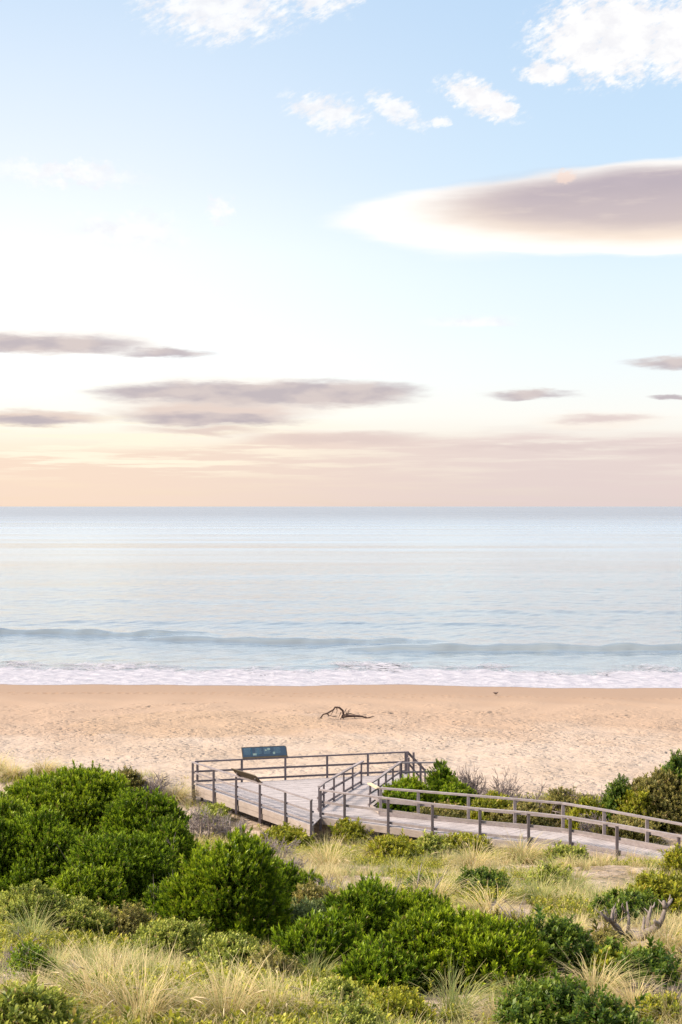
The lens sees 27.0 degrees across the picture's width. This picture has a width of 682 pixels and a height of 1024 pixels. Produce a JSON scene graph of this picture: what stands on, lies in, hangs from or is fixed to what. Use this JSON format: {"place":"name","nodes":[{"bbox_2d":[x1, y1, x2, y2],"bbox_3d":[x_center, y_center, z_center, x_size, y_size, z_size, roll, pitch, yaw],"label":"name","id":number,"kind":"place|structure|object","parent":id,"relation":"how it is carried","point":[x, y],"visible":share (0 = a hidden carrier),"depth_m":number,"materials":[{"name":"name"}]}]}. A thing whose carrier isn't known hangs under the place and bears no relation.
{"place":"outdoors","nodes":[
{"label":"outdoors","id":0,"kind":"place"},
{"bbox_2d":[0,507,681,684],"bbox_3d":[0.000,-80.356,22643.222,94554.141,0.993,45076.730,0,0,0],"label":"sea","id":1,"kind":"structure","parent":0,"point":[580,590],"depth_m":257.57,"materials":[{"name":"liquid"}]},
{"bbox_2d":[0,661,681,687],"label":"sea foam","id":2,"kind":"object","parent":1,"relation":"on","point":[372,675],"visible":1,"depth_m":123.18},
{"bbox_2d":[0,684,681,796],"bbox_3d":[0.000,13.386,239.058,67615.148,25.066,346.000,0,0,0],"label":"beach","id":3,"kind":"structure","parent":0,"point":[590,740],"depth_m":90.33,"materials":[{"name":"sand"}]},
{"bbox_2d":[0,774,681,1023],"bbox_3d":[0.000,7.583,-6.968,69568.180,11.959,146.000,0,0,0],"label":"dune","id":4,"kind":"structure","parent":0,"point":[612,872],"depth_m":43.21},
{"bbox_2d":[0,815,22,893],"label":"coastal bush","id":5,"kind":"object","parent":4,"relation":"on","point":[6,851],"visible":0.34,"depth_m":32.65,"materials":[{"name":"green plant"}]},
{"bbox_2d":[0,790,33,827],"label":"coastal bush","id":6,"kind":"object","parent":4,"relation":"on","point":[7,806],"visible":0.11,"depth_m":36.52,"materials":[{"name":"green plant"}]},
{"bbox_2d":[4,939,57,981],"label":"green shrub","id":7,"kind":"object","parent":4,"relation":"on","point":[33,958],"visible":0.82,"depth_m":18.73,"materials":[{"name":"green plant"}]},
{"bbox_2d":[0,879,73,930],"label":"saltbush","id":8,"kind":"object","parent":4,"relation":"on","point":[42,895],"visible":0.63,"depth_m":24.53,"materials":[{"name":"green plant"}]},
{"bbox_2d":[1,900,81,945],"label":"marram tussock","id":9,"kind":"object","parent":4,"relation":"on","point":[33,929],"visible":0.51,"depth_m":23.20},
{"bbox_2d":[0,971,84,1023],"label":"green shrub","id":10,"kind":"object","parent":4,"relation":"on","point":[25,1004],"visible":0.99,"depth_m":14.52,"materials":[{"name":"green plant"}]},
{"bbox_2d":[0,805,85,896],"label":"coastal bush","id":11,"kind":"object","parent":4,"relation":"on","point":[38,855],"visible":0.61,"depth_m":32.62,"materials":[{"name":"green plant"}]},
{"bbox_2d":[5,758,143,836],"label":"coastal bush","id":12,"kind":"object","parent":4,"relation":"on","point":[79,795],"visible":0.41,"depth_m":45.44,"materials":[{"name":"green plant"}]},
{"bbox_2d":[46,892,116,936],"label":"saltbush","id":13,"kind":"object","parent":4,"relation":"on","point":[86,915],"visible":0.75,"depth_m":24.57,"materials":[{"name":"green plant"}]},
{"bbox_2d":[45,862,129,913],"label":"coastal bush","id":14,"kind":"object","parent":4,"relation":"on","point":[93,883],"visible":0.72,"depth_m":27.58,"materials":[{"name":"green plant"}]},
{"bbox_2d":[0,922,179,1016],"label":"marram tussock","id":15,"kind":"object","parent":4,"relation":"on","point":[86,985],"visible":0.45,"depth_m":16.28,"materials":[{"name":"plant"}]},
{"bbox_2d":[56,826,180,906],"bbox_3d":[-4.629,7.555,29.319,2.782,2.463,2.764,0,0,0],"label":"coastal bush","id":16,"kind":"object","parent":4,"relation":"on","point":[140,861],"visible":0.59,"depth_m":28.79,"materials":[{"name":"green plant"}]},
{"bbox_2d":[99,900,152,940],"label":"saltbush","id":17,"kind":"object","parent":4,"relation":"on","point":[128,921],"visible":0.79,"depth_m":24.85,"materials":[{"name":"green plant"}]},
{"bbox_2d":[112,765,148,792],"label":"olive shrub","id":18,"kind":"object","parent":4,"relation":"on","point":[131,775],"visible":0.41,"depth_m":63.37,"materials":[{"name":"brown plant"}]},
{"bbox_2d":[50,936,213,1023],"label":"marram tussock","id":19,"kind":"object","parent":4,"relation":"on","point":[140,1003],"visible":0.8,"depth_m":15.65,"materials":[{"name":"plant"}]},
{"bbox_2d":[92,785,197,842],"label":"coastal bush","id":20,"kind":"object","parent":4,"relation":"on","point":[136,809],"visible":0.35,"depth_m":44.06,"materials":[{"name":"green plant"}]},
{"bbox_2d":[131,770,173,794],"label":"dead shrub","id":21,"kind":"object","parent":4,"relation":"on","point":[153,785],"visible":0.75,"depth_m":63.53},
{"bbox_2d":[133,876,172,920],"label":"coastal bush","id":22,"kind":"object","parent":4,"relation":"on","point":[153,899],"visible":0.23,"depth_m":26.77,"materials":[{"name":"green plant"}]},
{"bbox_2d":[123,917,212,968],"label":"saltbush","id":23,"kind":"object","parent":4,"relation":"on","point":[184,934],"visible":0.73,"depth_m":22.95,"materials":[{"name":"green plant"}]},
{"bbox_2d":[139,810,201,875],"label":"coastal bush","id":24,"kind":"object","parent":4,"relation":"on","point":[180,837],"visible":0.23,"depth_m":34.26,"materials":[{"name":"green plant"}]},
{"bbox_2d":[119,952,237,1021],"bbox_3d":[-1.729,5.476,16.022,1.460,0.858,1.298,0,0,33],"label":"marram tussock","id":25,"kind":"object","parent":4,"relation":"on","point":[167,1006],"visible":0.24,"depth_m":16.16,"materials":[{"name":"plant"}]},
{"bbox_2d":[186,803,230,839],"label":"dead shrub","id":26,"kind":"object","parent":4,"relation":"on","point":[195,827],"visible":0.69,"depth_m":57.08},
{"bbox_2d":[191,801,232,823],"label":"green shrub","id":27,"kind":"object","parent":4,"relation":"on","point":[214,808],"visible":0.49,"depth_m":60.41,"materials":[{"name":"green plant"}]},
{"bbox_2d":[128,938,303,1023],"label":"marram tussock","id":28,"kind":"object","parent":4,"relation":"on","point":[216,1008],"visible":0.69,"depth_m":15.92,"materials":[{"name":"plant"}]},
{"bbox_2d":[183,930,261,974],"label":"saltbush","id":29,"kind":"object","parent":4,"relation":"on","point":[231,943],"visible":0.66,"depth_m":20.37,"materials":[{"name":"green plant"}]},
{"bbox_2d":[158,823,296,944],"bbox_3d":[-2.051,6.923,25.666,2.535,2.718,2.678,0,0,0],"label":"coastal bush","id":30,"kind":"object","parent":4,"relation":"on","point":[239,885],"visible":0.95,"depth_m":25.06,"materials":[{"name":"green plant"}]},
{"bbox_2d":[184,940,336,1021],"bbox_3d":[-0.976,5.393,16.094,1.891,1.106,1.644,0,0,-3],"label":"marram tussock","id":31,"kind":"object","parent":4,"relation":"on","point":[270,989],"visible":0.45,"depth_m":16.15,"materials":[{"name":"plant"}]},
{"bbox_2d":[243,940,302,980],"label":"saltbush","id":32,"kind":"object","parent":4,"relation":"on","point":[272,958],"visible":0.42,"depth_m":19.76,"materials":[{"name":"green plant"}]},
{"bbox_2d":[250,830,299,859],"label":"dead shrub","id":33,"kind":"object","parent":4,"relation":"on","point":[274,845],"visible":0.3,"depth_m":49.49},
{"bbox_2d":[252,821,315,847],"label":"yellow shrub","id":34,"kind":"object","parent":4,"relation":"on","point":[286,831],"visible":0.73,"depth_m":55.18,"materials":[{"name":"green plant"}]},
{"bbox_2d":[270,854,312,903],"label":"coastal bush","id":35,"kind":"object","parent":4,"relation":"on","point":[288,873],"visible":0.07,"depth_m":30.14,"materials":[{"name":"green plant"}]},
{"bbox_2d":[193,774,406,836],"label":"viewing platform","id":36,"kind":"structure","parent":4,"relation":"on","point":[307,788],"depth_m":61.68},
{"bbox_2d":[191,761,313,840],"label":"timber railing","id":37,"kind":"object","parent":36,"relation":"attached to","point":[285,802],"visible":0.87,"depth_m":59.85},
{"bbox_2d":[194,751,408,784],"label":"timber railing","id":38,"kind":"object","parent":36,"relation":"attached to","point":[197,770],"visible":0.77,"depth_m":65.75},
{"bbox_2d":[241,745,287,758],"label":"information sign","id":39,"kind":"object","parent":38,"relation":"on","point":[263,752],"visible":1,"depth_m":65.40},
{"bbox_2d":[317,761,363,811],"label":"timber railing","id":40,"kind":"object","parent":36,"relation":"on","point":[334,786],"visible":0.89,"depth_m":61.88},
{"bbox_2d":[367,761,401,813],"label":"timber railing","id":41,"kind":"object","parent":36,"relation":"on","point":[377,786],"visible":0.66,"depth_m":60.59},
{"bbox_2d":[259,970,341,1016],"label":"marram tussock","id":42,"kind":"object","parent":4,"relation":"on","point":[306,997],"visible":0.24,"depth_m":16.84,"materials":[{"name":"plant"}]},
{"bbox_2d":[283,895,327,933],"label":"grey shrub","id":43,"kind":"object","parent":4,"relation":"on","point":[303,908],"visible":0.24,"depth_m":26.57,"materials":[{"name":"green plant"}]},
{"bbox_2d":[291,878,339,904],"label":"olive shrub","id":44,"kind":"object","parent":4,"relation":"on","point":[315,890],"visible":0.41,"depth_m":28.57,"materials":[{"name":"green plant"}]},
{"bbox_2d":[268,903,365,970],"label":"coastal bush","id":45,"kind":"object","parent":4,"relation":"on","point":[333,929],"visible":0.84,"depth_m":20.72,"materials":[{"name":"green plant"}]},
{"bbox_2d":[286,936,348,979],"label":"marram tussock","id":46,"kind":"object","parent":4,"relation":"on","point":[312,968],"visible":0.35,"depth_m":20.10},
{"bbox_2d":[281,830,365,871],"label":"marram tussock","id":47,"kind":"object","parent":4,"relation":"on","point":[325,856],"visible":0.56,"depth_m":47.12,"materials":[{"name":"plant"}]},
{"bbox_2d":[303,973,374,1006],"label":"saltbush","id":48,"kind":"object","parent":4,"relation":"on","point":[328,986],"visible":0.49,"depth_m":17.75,"materials":[{"name":"green plant"}]},
{"bbox_2d":[0,768,681,1023],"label":"creeping groundcover","id":49,"kind":"object","parent":4,"relation":"on","point":[52,940],"visible":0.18,"depth_m":19.42,"materials":[{"name":"green plant"}]},
{"bbox_2d":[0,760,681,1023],"bbox_3d":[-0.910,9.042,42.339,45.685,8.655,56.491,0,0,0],"label":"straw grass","id":50,"kind":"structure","parent":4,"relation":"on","point":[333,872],"depth_m":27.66,"materials":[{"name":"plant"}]},
{"bbox_2d":[0,763,681,1023],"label":"green grass","id":51,"kind":"structure","parent":4,"relation":"on","point":[591,894],"depth_m":27.55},
{"bbox_2d":[327,816,374,844],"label":"yellow shrub","id":52,"kind":"object","parent":4,"relation":"on","point":[350,830],"visible":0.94,"depth_m":55.95,"materials":[{"name":"green plant"}]},
{"bbox_2d":[321,871,404,943],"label":"coastal bush","id":53,"kind":"object","parent":4,"relation":"on","point":[371,905],"visible":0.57,"depth_m":24.73,"materials":[{"name":"green plant"}]},
{"bbox_2d":[325,994,403,1023],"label":"saltbush","id":54,"kind":"object","parent":4,"relation":"on","point":[359,1013],"visible":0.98,"depth_m":15.47,"materials":[{"name":"green plant"}]},
{"bbox_2d":[331,929,440,992],"bbox_3d":[0.641,6.331,19.662,1.543,1.069,1.537,0,0,-36],"label":"coastal bush","id":55,"kind":"object","parent":4,"relation":"on","point":[369,960],"visible":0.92,"depth_m":19.35,"materials":[{"name":"green plant"}]},
{"bbox_2d":[361,828,426,859],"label":"yellow shrub","id":56,"kind":"object","parent":4,"relation":"on","point":[401,846],"visible":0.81,"depth_m":50.64,"materials":[{"name":"green plant"}]},
{"bbox_2d":[375,782,422,811],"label":"coastal bush","id":57,"kind":"object","parent":4,"relation":"on","point":[407,796],"visible":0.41,"depth_m":59.15,"materials":[{"name":"green plant"}]},
{"bbox_2d":[362,984,441,1023],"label":"saltbush","id":58,"kind":"object","parent":4,"relation":"on","point":[399,1001],"visible":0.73,"depth_m":17.34,"materials":[{"name":"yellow plant"}]},
{"bbox_2d":[382,772,432,810],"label":"coastal bush","id":59,"kind":"object","parent":4,"relation":"on","point":[415,783],"visible":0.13,"depth_m":60.39,"materials":[{"name":"green plant"}]},
{"bbox_2d":[391,858,457,916],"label":"coastal bush","id":60,"kind":"object","parent":4,"relation":"on","point":[424,898],"visible":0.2,"depth_m":25.73,"materials":[{"name":"green plant"}]},
{"bbox_2d":[414,828,450,856],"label":"green shrub","id":61,"kind":"object","parent":4,"relation":"on","point":[426,841],"visible":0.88,"depth_m":52.41,"materials":[{"name":"green plant"}]},
{"bbox_2d":[392,864,481,898],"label":"marram tussock","id":62,"kind":"object","parent":4,"relation":"on","point":[440,890],"visible":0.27,"depth_m":30.49,"materials":[{"name":"plant"}]},
{"bbox_2d":[372,900,504,992],"bbox_3d":[1.485,6.170,20.035,2.069,1.382,1.808,0,0,27],"label":"coastal bush","id":63,"kind":"object","parent":4,"relation":"on","point":[428,933],"visible":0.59,"depth_m":19.70,"materials":[{"name":"green plant"}]},
{"bbox_2d":[422,759,460,801],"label":"coastal bush","id":64,"kind":"object","parent":4,"relation":"on","point":[437,779],"visible":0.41,"depth_m":61.49,"materials":[{"name":"green plant"}]},
{"bbox_2d":[412,799,470,818],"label":"olive shrub","id":65,"kind":"object","parent":4,"relation":"on","point":[453,813],"visible":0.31,"depth_m":57.97,"materials":[{"name":"green plant"}]},
{"bbox_2d":[431,778,476,805],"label":"coastal bush","id":66,"kind":"object","parent":4,"relation":"on","point":[458,787],"visible":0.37,"depth_m":60.31,"materials":[{"name":"green plant"}]},
{"bbox_2d":[403,954,513,1022],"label":"marram tussock","id":67,"kind":"object","parent":4,"relation":"on","point":[455,1001],"visible":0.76,"depth_m":18.15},
{"bbox_2d":[439,831,493,856],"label":"yellow shrub","id":68,"kind":"object","parent":4,"relation":"on","point":[454,838],"visible":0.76,"depth_m":52.72,"materials":[{"name":"green plant"}]},
{"bbox_2d":[430,834,512,869],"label":"marram tussock","id":69,"kind":"object","parent":4,"relation":"on","point":[463,859],"visible":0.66,"depth_m":47.62,"materials":[{"name":"plant"}]},
{"bbox_2d":[457,762,489,793],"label":"dead shrub","id":70,"kind":"object","parent":4,"relation":"on","point":[465,778],"visible":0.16,"depth_m":62.38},
{"bbox_2d":[453,865,511,898],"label":"green shrub","id":71,"kind":"object","parent":4,"relation":"on","point":[483,876],"visible":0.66,"depth_m":31.49,"materials":[{"name":"green plant"}]},
{"bbox_2d":[460,790,512,821],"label":"yellow shrub","id":72,"kind":"object","parent":4,"relation":"on","point":[491,803],"visible":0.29,"depth_m":58.05,"materials":[{"name":"green plant"}]},
{"bbox_2d":[449,988,526,1023],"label":"marram tussock","id":73,"kind":"object","parent":4,"relation":"on","point":[486,1013],"visible":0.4,"depth_m":17.44,"materials":[{"name":"plant"}]},
{"bbox_2d":[430,876,546,918],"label":"marram tussock","id":74,"kind":"object","parent":4,"relation":"on","point":[482,903],"visible":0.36,"depth_m":28.08,"materials":[{"name":"plant"}]},
{"bbox_2d":[463,765,522,803],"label":"dead shrub","id":75,"kind":"object","parent":4,"relation":"on","point":[504,789],"visible":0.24,"depth_m":61.26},
{"bbox_2d":[322,812,673,860],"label":"boardwalk","id":76,"kind":"structure","parent":4,"relation":"on","point":[380,828],"depth_m":55.07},
{"bbox_2d":[319,789,681,859],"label":"timber railing","id":77,"kind":"object","parent":76,"relation":"attached to","point":[528,825],"visible":0.81,"depth_m":53.80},
{"bbox_2d":[379,787,681,842],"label":"timber railing","id":78,"kind":"object","parent":76,"relation":"attached to","point":[563,804],"visible":0.67,"depth_m":55.47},
{"bbox_2d":[448,908,557,996],"bbox_3d":[2.174,6.140,19.712,1.711,1.173,1.574,0,0,-45],"label":"coastal bush","id":79,"kind":"object","parent":4,"relation":"on","point":[508,948],"visible":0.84,"depth_m":19.40,"materials":[{"name":"green plant"}]},
{"bbox_2d":[482,797,557,826],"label":"olive shrub","id":80,"kind":"object","parent":4,"relation":"on","point":[524,806],"visible":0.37,"depth_m":56.94,"materials":[{"name":"green plant"}]},
{"bbox_2d":[482,830,562,864],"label":"marram tussock","id":81,"kind":"object","parent":4,"relation":"on","point":[520,853],"visible":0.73,"depth_m":50.22,"materials":[{"name":"plant"}]},
{"bbox_2d":[499,865,577,908],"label":"marram tussock","id":82,"kind":"object","parent":4,"relation":"on","point":[534,893],"visible":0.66,"depth_m":30.08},
{"bbox_2d":[520,860,572,890],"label":"green shrub","id":83,"kind":"object","parent":4,"relation":"on","point":[547,871],"visible":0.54,"depth_m":40.19,"materials":[{"name":"green plant"}]},
{"bbox_2d":[491,967,607,1023],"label":"curly shrub","id":84,"kind":"object","parent":4,"relation":"on","point":[543,1001],"visible":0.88,"depth_m":16.93,"materials":[{"name":"green plant"}]},
{"bbox_2d":[523,902,596,978],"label":"dark shrub","id":85,"kind":"object","parent":4,"relation":"on","point":[564,934],"visible":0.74,"depth_m":20.41,"materials":[{"name":"green plant"}]},
{"bbox_2d":[542,786,589,829],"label":"olive shrub","id":86,"kind":"object","parent":4,"relation":"on","point":[555,796],"visible":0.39,"depth_m":59.08,"materials":[{"name":"green plant"}]},
{"bbox_2d":[543,839,595,864],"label":"green shrub","id":87,"kind":"object","parent":4,"relation":"on","point":[559,850],"visible":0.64,"depth_m":49.06,"materials":[{"name":"green plant"}]},
{"bbox_2d":[550,858,616,893],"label":"marram tussock","id":88,"kind":"object","parent":4,"relation":"on","point":[577,882],"visible":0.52,"depth_m":39.24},
{"bbox_2d":[565,794,604,830],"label":"yellow shrub","id":89,"kind":"object","parent":4,"relation":"on","point":[578,811],"visible":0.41,"depth_m":57.15,"materials":[{"name":"green plant"}]},
{"bbox_2d":[566,935,625,980],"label":"dark shrub","id":90,"kind":"object","parent":4,"relation":"on","point":[614,944],"visible":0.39,"depth_m":20.45,"materials":[{"name":"green plant"}]},
{"bbox_2d":[537,943,658,999],"bbox_3d":[3.516,6.222,19.072,1.901,0.859,1.690,0,0,6],"label":"marram tussock","id":91,"kind":"object","parent":4,"relation":"on","point":[591,982],"visible":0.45,"depth_m":19.19,"materials":[{"name":"plant"}]},
{"bbox_2d":[576,945,621,983],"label":"yellow shrub","id":92,"kind":"object","parent":4,"relation":"on","point":[608,960],"visible":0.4,"depth_m":20.17,"materials":[{"name":"green plant"}]},
{"bbox_2d":[561,980,662,1023],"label":"curly shrub","id":93,"kind":"object","parent":4,"relation":"on","point":[606,1010],"visible":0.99,"depth_m":16.32,"materials":[{"name":"green plant"}]},
{"bbox_2d":[587,911,637,948],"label":"olive shrub","id":94,"kind":"object","parent":4,"relation":"on","point":[606,930],"visible":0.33,"depth_m":21.64,"materials":[{"name":"green plant"}]},
{"bbox_2d":[599,773,630,820],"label":"conical bush","id":95,"kind":"object","parent":4,"relation":"on","point":[617,788],"visible":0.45,"depth_m":57.42,"materials":[{"name":"green plant"}]},
{"bbox_2d":[583,887,663,924],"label":"green shrub","id":96,"kind":"object","parent":4,"relation":"on","point":[636,900],"visible":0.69,"depth_m":28.44,"materials":[{"name":"green plant"}]},
{"bbox_2d":[590,813,667,844],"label":"dark shrub","id":97,"kind":"object","parent":4,"relation":"on","point":[630,821],"visible":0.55,"depth_m":54.56,"materials":[{"name":"green plant"}]},
{"bbox_2d":[585,959,672,1016],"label":"marram tussock","id":98,"kind":"object","parent":4,"relation":"on","point":[629,997],"visible":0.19,"depth_m":18.18,"materials":[{"name":"plant"}]},
{"bbox_2d":[594,896,672,940],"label":"dead branch","id":99,"kind":"object","parent":4,"relation":"on","point":[616,926],"visible":0.95,"depth_m":21.57,"materials":[{"name":"grey wood"}]},
{"bbox_2d":[615,786,662,829],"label":"yellow shrub","id":100,"kind":"object","parent":4,"relation":"on","point":[630,797],"visible":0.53,"depth_m":56.64,"materials":[{"name":"green plant"}]},
{"bbox_2d":[603,934,681,991],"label":"dark shrub","id":101,"kind":"object","parent":4,"relation":"on","point":[660,959],"visible":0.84,"depth_m":19.55,"materials":[{"name":"green plant"}]},
{"bbox_2d":[617,868,681,921],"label":"green shrub","id":102,"kind":"object","parent":4,"relation":"on","point":[665,886],"visible":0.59,"depth_m":30.63,"materials":[{"name":"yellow plant"}]},
{"bbox_2d":[622,766,681,832],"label":"olive shrub","id":103,"kind":"object","parent":4,"relation":"on","point":[666,795],"visible":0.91,"depth_m":56.62,"materials":[{"name":"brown plant"}]},
{"bbox_2d":[624,903,681,958],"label":"marram tussock","id":104,"kind":"object","parent":4,"relation":"on","point":[665,940],"visible":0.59,"depth_m":21.27,"materials":[{"name":"plant"}]},
{"bbox_2d":[628,990,681,1023],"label":"yellow shrub","id":105,"kind":"object","parent":4,"relation":"on","point":[651,1001],"visible":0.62,"depth_m":16.95,"materials":[{"name":"green plant"}]},
{"bbox_2d":[631,973,681,1023],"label":"marram tussock","id":106,"kind":"object","parent":4,"relation":"on","point":[665,1010],"visible":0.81,"depth_m":16.84,"materials":[{"name":"plant"}]},
{"bbox_2d":[656,843,681,874],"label":"green shrub","id":107,"kind":"object","parent":4,"relation":"on","point":[672,859],"visible":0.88,"depth_m":41.15,"materials":[{"name":"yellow plant"}]},
{"bbox_2d":[662,749,681,791],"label":"tall bush","id":108,"kind":"object","parent":4,"relation":"on","point":[674,766],"visible":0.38,"depth_m":57.46,"materials":[{"name":"green plant"}]},
{"bbox_2d":[0,0,681,506],"label":"sky","id":109,"kind":"structure","parent":0,"point":[254,253],"materials":[{"name":"blue"}]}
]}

